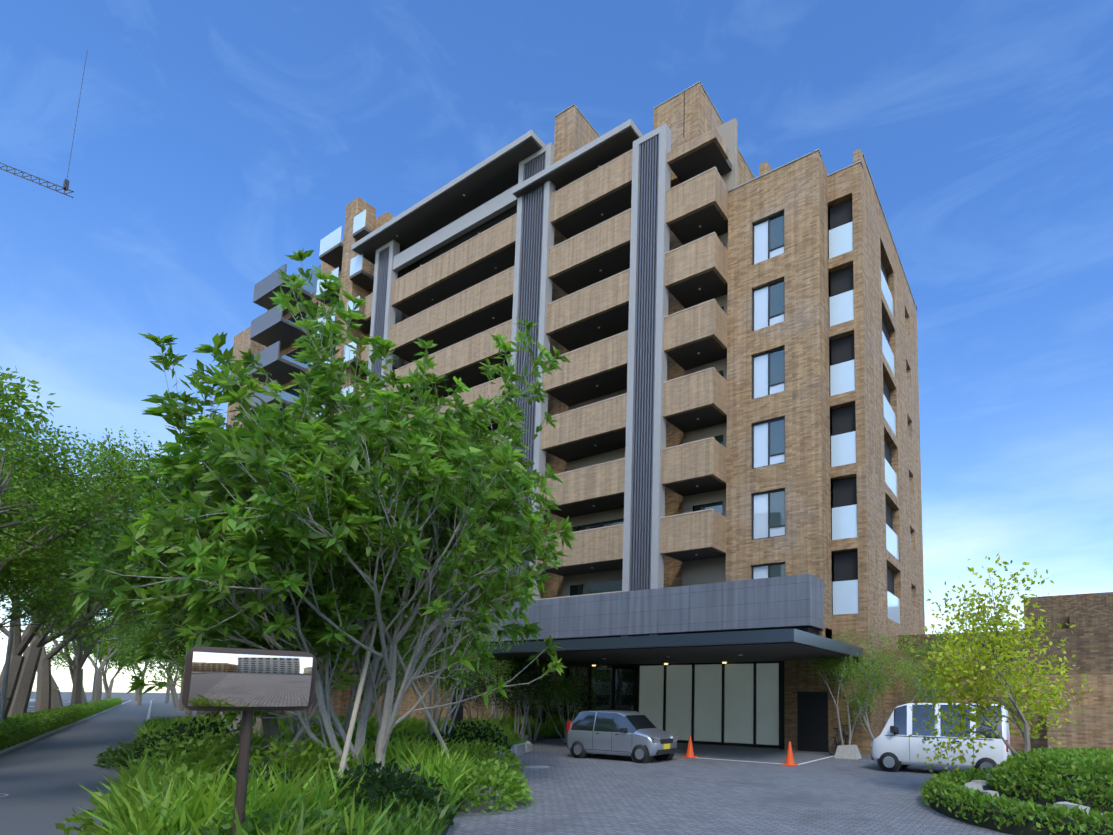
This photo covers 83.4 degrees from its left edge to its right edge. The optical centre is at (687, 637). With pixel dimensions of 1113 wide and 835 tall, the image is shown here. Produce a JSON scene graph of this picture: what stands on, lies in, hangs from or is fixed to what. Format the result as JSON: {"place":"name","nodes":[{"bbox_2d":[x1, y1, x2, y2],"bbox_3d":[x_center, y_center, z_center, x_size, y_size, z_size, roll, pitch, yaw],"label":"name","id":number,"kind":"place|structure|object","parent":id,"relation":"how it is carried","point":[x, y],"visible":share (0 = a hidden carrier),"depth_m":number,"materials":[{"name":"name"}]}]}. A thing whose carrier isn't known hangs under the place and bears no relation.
{"place":"outdoors","nodes":[
{"label":"outdoors","id":0,"kind":"place"},
{"bbox_2d":[0,53,86,197],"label":"crane","id":1,"kind":"object","parent":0,"point":[65,187],"visible":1,"depth_m":166.56,"materials":[{"name":"grey metal"}]},
{"bbox_2d":[26,700,90,712],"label":"ground","id":2,"kind":"structure","parent":0,"point":[64,702],"depth_m":81.97,"materials":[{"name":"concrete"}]},
{"bbox_2d":[0,700,151,755],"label":"kerbs","id":3,"kind":"structure","parent":2,"relation":"on","point":[13,748],"depth_m":25.85,"materials":[{"name":"concrete"}]},
{"bbox_2d":[0,698,121,750],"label":"path hedge","id":4,"kind":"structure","parent":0,"point":[29,725],"depth_m":25.76,"materials":[{"name":"green plant"}]},
{"bbox_2d":[0,408,168,577],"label":"street tree","id":5,"kind":"object","parent":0,"point":[51,493],"depth_m":16.37,"materials":[{"name":"green plant"}]},
{"bbox_2d":[30,691,196,715],"bbox_3d":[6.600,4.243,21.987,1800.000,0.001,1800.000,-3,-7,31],"label":"ground","id":6,"kind":"structure","parent":0,"point":[160,706],"depth_m":141.13,"materials":[{"name":"grey asphalt"}]},
{"bbox_2d":[0,574,62,707],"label":"street tree","id":7,"kind":"object","parent":6,"relation":"on","point":[56,700],"depth_m":39.27,"materials":[{"name":"plant"}]},
{"bbox_2d":[8,585,123,702],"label":"street tree","id":8,"kind":"object","parent":6,"relation":"on","point":[108,635],"depth_m":54.41,"materials":[{"name":"green plant"}]},
{"bbox_2d":[0,700,150,834],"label":"road","id":9,"kind":"structure","parent":6,"relation":"on","point":[42,779],"depth_m":14.30,"materials":[{"name":"grey asphalt"}]},
{"bbox_2d":[93,629,164,705],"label":"tree","id":10,"kind":"object","parent":9,"relation":"on","point":[122,660],"depth_m":77.26,"materials":[{"name":"green plant"}]},
{"bbox_2d":[8,578,149,704],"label":"street tree","id":11,"kind":"object","parent":6,"relation":"on","point":[76,696],"depth_m":46.75,"materials":[{"name":"green plant"}]},
{"bbox_2d":[70,625,126,698],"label":"tree","id":12,"kind":"object","parent":6,"relation":"on","point":[106,688],"depth_m":79.11,"materials":[{"name":"green plant"}]},
{"bbox_2d":[109,635,153,697],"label":"tree","id":13,"kind":"object","parent":6,"relation":"on","point":[112,682],"depth_m":87.47,"materials":[{"name":"grey plant"}]},
{"bbox_2d":[100,613,184,710],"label":"tree","id":14,"kind":"object","parent":6,"relation":"on","point":[137,633],"depth_m":57.38,"materials":[{"name":"green plant"}]},
{"bbox_2d":[132,614,181,707],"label":"tree","id":15,"kind":"object","parent":6,"relation":"on","point":[175,699],"depth_m":71.42,"materials":[{"name":"green plant"}]},
{"bbox_2d":[159,628,192,713],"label":"zelkova tree","id":16,"kind":"object","parent":6,"relation":"on","point":[187,711],"depth_m":51.35,"materials":[{"name":"green plant"}]},
{"bbox_2d":[150,619,205,717],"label":"zelkova tree","id":17,"kind":"object","parent":6,"relation":"on","point":[171,634],"depth_m":42.00,"materials":[{"name":"green plant"}]},
{"bbox_2d":[60,414,336,765],"bbox_3d":[-9.870,-1.087,13.446,4.400,8.444,6.395,1,-6,-3],"label":"zelkova tree","id":18,"kind":"object","parent":6,"relation":"on","point":[110,560],"depth_m":11.27,"materials":[{"name":"green plant"}]},
{"bbox_2d":[224,443,423,737],"bbox_3d":[-11.346,-1.170,18.301,6.078,9.509,8.063,-19,-20,73],"label":"zelkova tree","id":19,"kind":"object","parent":6,"relation":"on","point":[258,723],"depth_m":17.74,"materials":[{"name":"plant"}]},
{"bbox_2d":[213,83,1112,754],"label":"brick wall","id":20,"kind":"structure","parent":6,"relation":"on","point":[805,193],"depth_m":24.43,"materials":[{"name":"brown brick"}]},
{"bbox_2d":[232,134,658,645],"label":"building louvres","id":21,"kind":"object","parent":20,"relation":"attached to","point":[273,331],"visible":0.4,"depth_m":29.22,"materials":[{"name":"grey metal"}]},
{"bbox_2d":[263,214,784,609],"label":"building balcony windows","id":22,"kind":"structure","parent":20,"relation":"in","point":[777,499],"depth_m":24.85,"materials":[{"name":"grey glass"}]},
{"bbox_2d":[344,128,728,638],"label":"building balcony parapets","id":23,"kind":"object","parent":20,"relation":"attached to","point":[692,461],"visible":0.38,"depth_m":27.48,"materials":[{"name":"brown wood"}]},
{"bbox_2d":[360,149,717,599],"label":"building parapet caps","id":24,"kind":"object","parent":23,"relation":"on","point":[581,347],"visible":0.15,"depth_m":27.86,"materials":[{"name":"grey metal"}]},
{"bbox_2d":[392,117,737,644],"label":"balcony back walls","id":25,"kind":"structure","parent":20,"relation":"attached to","point":[704,571],"depth_m":26.97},
{"bbox_2d":[313,127,860,665],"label":"building soffits","id":26,"kind":"object","parent":20,"relation":"attached to","point":[493,179],"visible":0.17,"depth_m":29.03,"materials":[{"name":"black paint"}]},
{"bbox_2d":[396,166,742,660],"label":"building downlights","id":27,"kind":"object","parent":26,"relation":"attached to","point":[600,270],"visible":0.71,"depth_m":28.08,"materials":[{"name":"white"}]},
{"bbox_2d":[307,209,899,623],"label":"glass rails","id":28,"kind":"object","parent":20,"relation":"attached to","point":[844,518],"visible":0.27,"depth_m":24.27,"materials":[{"name":"glass"}]},
{"bbox_2d":[348,81,916,649],"bbox_3d":[-4.086,-12.330,35.231,30.630,26.740,14.880,-3,-7,31],"label":"building trim","id":29,"kind":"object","parent":20,"relation":"attached to","point":[460,225],"visible":0.4,"depth_m":28.67,"materials":[{"name":"grey metal"}]},
{"bbox_2d":[448,574,823,643],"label":"parapet","id":30,"kind":"structure","parent":20,"relation":"attached to","point":[786,601],"depth_m":23.69,"materials":[{"name":"grey metal"}]},
{"bbox_2d":[451,656,827,751],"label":"lobby door mullions","id":31,"kind":"object","parent":20,"relation":"attached to","point":[812,713],"depth_m":24.11,"materials":[{"name":"black metal"}]},
{"bbox_2d":[523,666,636,724],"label":"entrance glazing","id":32,"kind":"structure","parent":31,"relation":"in","point":[625,686],"depth_m":29.32,"materials":[{"name":"black glass"}]},
{"bbox_2d":[639,663,778,744],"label":"glass panel wall","id":33,"kind":"structure","parent":31,"relation":"in","point":[738,718],"depth_m":26.01,"materials":[{"name":"white glass"}]},
{"bbox_2d":[448,628,862,657],"bbox_3d":[-1.340,0.574,23.321,14.300,0.360,7.450,-3,-7,31],"label":"entrance canopy","id":34,"kind":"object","parent":20,"relation":"attached to","point":[765,636],"depth_m":18.68,"materials":[{"name":"grey metal"}]},
{"bbox_2d":[398,91,1012,664],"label":"building recess interiors","id":35,"kind":"object","parent":20,"relation":"attached to","point":[844,491],"visible":0.1,"depth_m":24.49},
{"bbox_2d":[752,211,784,578],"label":"building window frames","id":36,"kind":"structure","parent":20,"relation":"attached to","point":[771,351],"depth_m":24.41,"materials":[{"name":"metal"}]},
{"bbox_2d":[754,220,912,605],"bbox_3d":[7.482,-8.987,27.614,1.359,16.930,11.218,-7,-9,52],"label":"window glass","id":37,"kind":"object","parent":36,"relation":"in","point":[761,383],"visible":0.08,"depth_m":24.53,"materials":[{"name":"glass"}]},
{"bbox_2d":[898,627,1112,674],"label":"brick wall","id":38,"kind":"structure","parent":6,"relation":"on","point":[1091,649],"depth_m":23.34,"materials":[{"name":"brown brick"}]},
{"bbox_2d":[134,654,165,701],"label":"tree","id":39,"kind":"object","parent":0,"point":[136,695],"depth_m":110.65,"materials":[{"name":"grey plant"}]},
{"bbox_2d":[141,646,179,702],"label":"tree","id":40,"kind":"object","parent":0,"point":[167,696],"depth_m":98.39,"materials":[{"name":"grey plant"}]},
{"bbox_2d":[181,646,316,710],"bbox_3d":[-4.166,0.405,5.838,1.020,0.580,0.172,6,-1,-42],"label":"mirror frame","id":41,"kind":"object","parent":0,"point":[187,677],"visible":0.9,"depth_m":5.71,"materials":[{"name":"brown metal"}]},
{"bbox_2d":[188,652,312,706],"bbox_3d":[-4.084,0.412,5.747,0.930,0.490,0.075,6,-1,-42],"label":"traffic mirror","id":42,"kind":"object","parent":41,"relation":"in","point":[230,680],"visible":0.96,"depth_m":5.70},
{"bbox_2d":[92,715,565,834],"bbox_3d":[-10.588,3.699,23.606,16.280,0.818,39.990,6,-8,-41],"label":"groundcover bed","id":43,"kind":"object","parent":0,"point":[410,827],"visible":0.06,"depth_m":8.13,"materials":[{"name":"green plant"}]},
{"bbox_2d":[148,641,253,727],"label":"small tree","id":44,"kind":"object","parent":43,"relation":"on","point":[171,665],"depth_m":19.97,"materials":[{"name":"green plant"}]},
{"bbox_2d":[89,632,323,738],"bbox_3d":[-12.420,1.366,16.458,2.929,4.060,5.437,-12,-14,66],"label":"small tree","id":45,"kind":"object","parent":43,"relation":"on","point":[135,664],"depth_m":15.36,"materials":[{"name":"green plant"}]},
{"bbox_2d":[202,711,212,719],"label":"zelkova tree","id":46,"kind":"object","parent":43,"relation":"on","point":[208,712],"depth_m":34.98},
{"bbox_2d":[232,711,253,834],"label":"mirror post","id":47,"kind":"object","parent":43,"relation":"on","point":[243,761],"visible":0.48,"depth_m":5.82,"materials":[{"name":"metal"}]},
{"bbox_2d":[55,711,533,834],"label":"shrubs","id":48,"kind":"object","parent":43,"relation":"on","point":[497,777],"visible":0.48,"depth_m":10.58,"materials":[{"name":"green plant"}]},
{"bbox_2d":[187,603,403,757],"bbox_3d":[-8.916,0.992,13.300,3.920,4.262,3.820,-3,-7,31],"label":"small tree","id":49,"kind":"object","parent":43,"relation":"on","point":[297,729],"depth_m":13.27,"materials":[{"name":"plant"}]},
{"bbox_2d":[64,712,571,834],"bbox_3d":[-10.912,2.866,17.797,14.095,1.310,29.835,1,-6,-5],"label":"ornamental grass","id":50,"kind":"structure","parent":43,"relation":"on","point":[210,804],"depth_m":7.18,"materials":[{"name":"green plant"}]},
{"bbox_2d":[65,248,576,776],"bbox_3d":[-6.306,-2.182,12.298,8.126,10.499,9.050,-3,-7,31],"label":"tree","id":51,"kind":"object","parent":43,"relation":"on","point":[257,452],"depth_m":10.64,"materials":[{"name":"green plant"}]},
{"bbox_2d":[306,637,373,736],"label":"small tree","id":52,"kind":"object","parent":43,"relation":"on","point":[311,707],"depth_m":19.43,"materials":[{"name":"plant"}]},
{"bbox_2d":[283,620,451,777],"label":"tree support stakes","id":53,"kind":"object","parent":43,"relation":"on","point":[373,625],"visible":0.56,"depth_m":11.84,"materials":[{"name":"brown wood"}]},
{"bbox_2d":[346,623,427,721],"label":"small tree","id":54,"kind":"object","parent":43,"relation":"on","point":[385,680],"depth_m":22.62,"materials":[{"name":"grey plant"}]},
{"bbox_2d":[343,611,470,739],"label":"small tree","id":55,"kind":"object","parent":43,"relation":"on","point":[419,662],"depth_m":16.31,"materials":[{"name":"grey plant"}]},
{"bbox_2d":[383,612,495,730],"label":"small tree","id":56,"kind":"object","parent":43,"relation":"on","point":[447,682],"depth_m":20.15,"materials":[{"name":"green plant"}]},
{"bbox_2d":[431,658,519,719],"bbox_3d":[-9.070,2.573,25.630,3.775,3.570,3.462,-3,-7,31],"label":"entrance shrub","id":57,"kind":"object","parent":43,"relation":"on","point":[480,690],"depth_m":25.94,"materials":[{"name":"green plant"}]},
{"bbox_2d":[471,658,526,723],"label":"tree","id":58,"kind":"object","parent":43,"relation":"on","point":[497,680],"depth_m":28.08,"materials":[{"name":"green plant"}]},
{"bbox_2d":[406,590,527,737],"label":"small tree","id":59,"kind":"object","parent":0,"point":[447,714],"depth_m":17.94,"materials":[{"name":"green plant"}]},
{"bbox_2d":[0,0,1112,692],"label":"sky","id":60,"kind":"structure","parent":0,"point":[215,142],"materials":[{"name":"blue"}]},
{"bbox_2d":[446,738,1012,834],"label":"driveway paving","id":61,"kind":"structure","parent":0,"point":[676,794],"depth_m":11.93,"materials":[{"name":"grey stone"}]},
{"bbox_2d":[476,734,532,768],"bbox_3d":[-6.635,3.806,21.202,2.475,0.369,10.916,2,-6,-15],"label":"stone bed edging","id":62,"kind":"object","parent":61,"relation":"on","point":[519,749],"visible":0.15,"depth_m":20.28,"materials":[{"name":"grey stone"}]},
{"bbox_2d":[487,657,552,738],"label":"tree","id":63,"kind":"object","parent":61,"relation":"on","point":[513,674],"depth_m":23.83,"materials":[{"name":"green plant"}]},
{"bbox_2d":[493,640,554,740],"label":"tree","id":64,"kind":"object","parent":61,"relation":"on","point":[540,672],"depth_m":25.91,"materials":[{"name":"green plant"}]},
{"bbox_2d":[527,765,549,767],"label":"slab","id":65,"kind":"structure","parent":61,"relation":"on","point":[538,766],"depth_m":16.82,"materials":[{"name":"concrete"}]},
{"bbox_2d":[518,672,599,741],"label":"tree","id":66,"kind":"object","parent":61,"relation":"on","point":[565,687],"depth_m":25.63,"materials":[{"name":"green plant"}]},
{"bbox_2d":[571,741,646,762],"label":"car tires","id":67,"kind":"object","parent":61,"relation":"on","point":[635,748],"visible":0.23,"depth_m":18.23,"materials":[{"name":"black rubber"}]},
{"bbox_2d":[574,745,643,758],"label":"wheel hubcaps","id":68,"kind":"object","parent":67,"relation":"in","point":[639,753],"visible":0.4,"depth_m":18.17,"materials":[{"name":"silver metal"}]},
{"bbox_2d":[567,710,676,755],"bbox_3d":[-2.088,3.022,19.433,3.400,1.335,1.475,-3,-7,31],"label":"car","id":69,"kind":"object","parent":61,"relation":"on","point":[607,725],"visible":0.9,"depth_m":18.89,"materials":[{"name":"grey paint"}]},
{"bbox_2d":[567,721,571,731],"bbox_3d":[-3.502,2.961,20.291,0.100,0.350,1.400,-3,-7,31],"label":"taillight","id":70,"kind":"object","parent":69,"relation":"attached to","point":[568,724],"visible":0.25,"depth_m":19.69,"materials":[{"name":"red plastic"}]},
{"bbox_2d":[588,728,675,754],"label":"trim","id":71,"kind":"structure","parent":69,"relation":"attached to","point":[666,751],"depth_m":18.52,"materials":[{"name":"grey plastic"}]},
{"bbox_2d":[650,736,677,742],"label":"car headlights","id":72,"kind":"object","parent":69,"relation":"attached to","point":[657,739],"visible":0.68,"depth_m":18.20,"materials":[{"name":"white"}]},
{"bbox_2d":[663,743,669,748],"bbox_3d":[-0.623,3.319,18.520,0.025,0.160,0.340,-3,-7,31],"label":"license plate","id":73,"kind":"object","parent":69,"relation":"attached to","point":[666,746],"visible":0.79,"depth_m":18.52,"materials":[{"name":"yellow metal"}]},
{"bbox_2d":[570,744,674,762],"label":"car wheel arches","id":74,"kind":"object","parent":61,"relation":"on","point":[649,758],"visible":0.27,"depth_m":19.06,"materials":[{"name":"grey plastic"}]},
{"bbox_2d":[682,736,697,757],"bbox_3d":[0.091,3.613,20.110,0.380,0.700,0.380,-3,-7,31],"label":"traffic cone","id":75,"kind":"object","parent":61,"relation":"on","point":[690,753],"visible":1,"depth_m":20.02,"materials":[{"name":"orange plastic"}]},
{"bbox_2d":[703,755,834,764],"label":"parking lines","id":76,"kind":"object","parent":61,"relation":"on","point":[777,763],"visible":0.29,"depth_m":19.22,"materials":[{"name":"white paint"}]},
{"bbox_2d":[781,741,797,766],"bbox_3d":[3.027,3.441,18.012,0.380,0.700,0.380,-3,-7,31],"label":"traffic cone","id":77,"kind":"object","parent":61,"relation":"on","point":[789,760],"visible":1,"depth_m":17.92,"materials":[{"name":"orange plastic"}]},
{"bbox_2d":[828,725,848,755],"bbox_3d":[5.450,3.692,21.859,0.500,1.036,1.704,-4,-8,41],"label":"bicycle","id":78,"kind":"object","parent":61,"relation":"on","point":[835,740],"visible":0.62,"depth_m":21.67,"materials":[{"name":"black metal"}]},
{"bbox_2d":[834,745,861,759],"bbox_3d":[5.406,3.840,20.534,0.770,0.480,0.620,-3,-7,31],"label":"stone block","id":79,"kind":"object","parent":61,"relation":"on","point":[847,752],"depth_m":20.33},
{"bbox_2d":[879,752,996,771],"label":"van tires","id":80,"kind":"object","parent":61,"relation":"on","point":[979,762],"visible":0.29,"depth_m":16.66,"materials":[{"name":"black rubber"}]},
{"bbox_2d":[883,756,992,769],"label":"wheel hubcaps","id":81,"kind":"object","parent":80,"relation":"in","point":[888,761],"visible":0.33,"depth_m":16.70,"materials":[{"name":"silver metal"}]},
{"bbox_2d":[871,703,1010,768],"bbox_3d":[6.956,2.667,16.845,3.400,1.680,1.475,-3,-7,31],"label":"kei van","id":82,"kind":"object","parent":61,"relation":"on","point":[901,717],"visible":0.6,"depth_m":16.30,"materials":[{"name":"white paint"}]},
{"bbox_2d":[877,758,974,771],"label":"van wheel arches","id":83,"kind":"object","parent":82,"relation":"attached to","point":[900,766],"visible":0.15,"depth_m":16.80,"materials":[{"name":"grey plastic"}]},
{"bbox_2d":[871,726,992,759],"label":"trim","id":84,"kind":"structure","parent":82,"relation":"attached to","point":[893,729],"depth_m":16.53,"materials":[{"name":"grey plastic"}]},
{"bbox_2d":[982,783,1045,807],"bbox_3d":[7.751,2.950,10.536,4.900,0.320,4.900,-3,-7,31],"label":"edging","id":85,"kind":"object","parent":61,"relation":"on","point":[986,787],"depth_m":11.26,"materials":[{"name":"grey stone"}]},
{"bbox_2d":[909,554,1092,771],"bbox_3d":[6.253,0.704,12.548,3.467,4.571,4.006,-3,-7,31],"label":"island tree","id":86,"kind":"object","parent":85,"relation":"on","point":[962,669],"depth_m":12.14,"materials":[{"name":"green plant"}]},
{"bbox_2d":[985,745,1112,810],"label":"hedge","id":87,"kind":"object","parent":85,"relation":"on","point":[1076,761],"visible":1,"depth_m":10.05,"materials":[{"name":"green plant"}]},
{"bbox_2d":[995,765,1112,812],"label":"island hedge","id":88,"kind":"object","parent":85,"relation":"on","point":[1058,798],"visible":0.09,"depth_m":9.72,"materials":[{"name":"green plant"}]},
{"bbox_2d":[920,766,1112,834],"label":"island hedge","id":89,"kind":"object","parent":61,"relation":"on","point":[942,782],"depth_m":9.23,"materials":[{"name":"green plant"}]},
{"bbox_2d":[965,774,1108,818],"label":"rocks","id":90,"kind":"object","parent":61,"relation":"on","point":[978,784],"visible":0.19,"depth_m":10.52,"materials":[{"name":"grey stone"}]},
{"bbox_2d":[788,627,920,744],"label":"tree","id":91,"kind":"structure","parent":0,"point":[877,685],"depth_m":20.75,"materials":[{"name":"green plant"}]},
{"bbox_2d":[821,650,954,739],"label":"tree","id":92,"kind":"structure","parent":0,"point":[862,694],"depth_m":20.61,"materials":[{"name":"green plant"}]},
{"bbox_2d":[882,626,966,700],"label":"tree","id":93,"kind":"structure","parent":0,"point":[930,649],"depth_m":21.84,"materials":[{"name":"green plant"}]},
{"bbox_2d":[1023,592,1112,629],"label":"brick wall","id":94,"kind":"structure","parent":0,"point":[1092,610],"depth_m":46.38,"materials":[{"name":"brown brick"}]},
{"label":"verge soil","id":95,"kind":"structure","parent":0,"visible":0},
{"bbox_2d":[0,366,59,455],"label":"street tree","id":96,"kind":"object","parent":95,"relation":"on","point":[13,399],"depth_m":9.04,"materials":[{"name":"green plant"}]},
{"bbox_2d":[0,561,118,721],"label":"street lamp posts","id":97,"kind":"object","parent":95,"relation":"on","point":[5,675],"visible":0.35,"depth_m":20.71,"materials":[{"name":"metal"}]},
{"bbox_2d":[0,443,167,719],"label":"street tree","id":98,"kind":"object","parent":95,"relation":"on","point":[20,643],"depth_m":22.54,"materials":[{"name":"green plant"}]},
{"bbox_2d":[0,394,179,649],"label":"street tree","id":99,"kind":"object","parent":95,"relation":"on","point":[16,569],"depth_m":18.82,"materials":[{"name":"green plant"}]},
{"bbox_2d":[7,480,195,716],"bbox_3d":[-29.239,-1.615,29.667,12.422,12.215,10.534,-3,-7,31],"label":"street tree","id":100,"kind":"object","parent":95,"relation":"on","point":[25,683],"depth_m":27.23,"materials":[{"name":"plant"}]},
{"bbox_2d":[20,568,185,710],"bbox_3d":[-32.776,-0.809,32.822,11.987,11.106,9.781,-3,-7,31],"label":"street tree","id":101,"kind":"object","parent":95,"relation":"on","point":[43,696],"depth_m":33.13,"materials":[{"name":"plant"}]},
{"bbox_2d":[57,608,160,701],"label":"street tree","id":102,"kind":"object","parent":95,"relation":"on","point":[98,690],"depth_m":66.30,"materials":[{"name":"green plant"}]}
]}

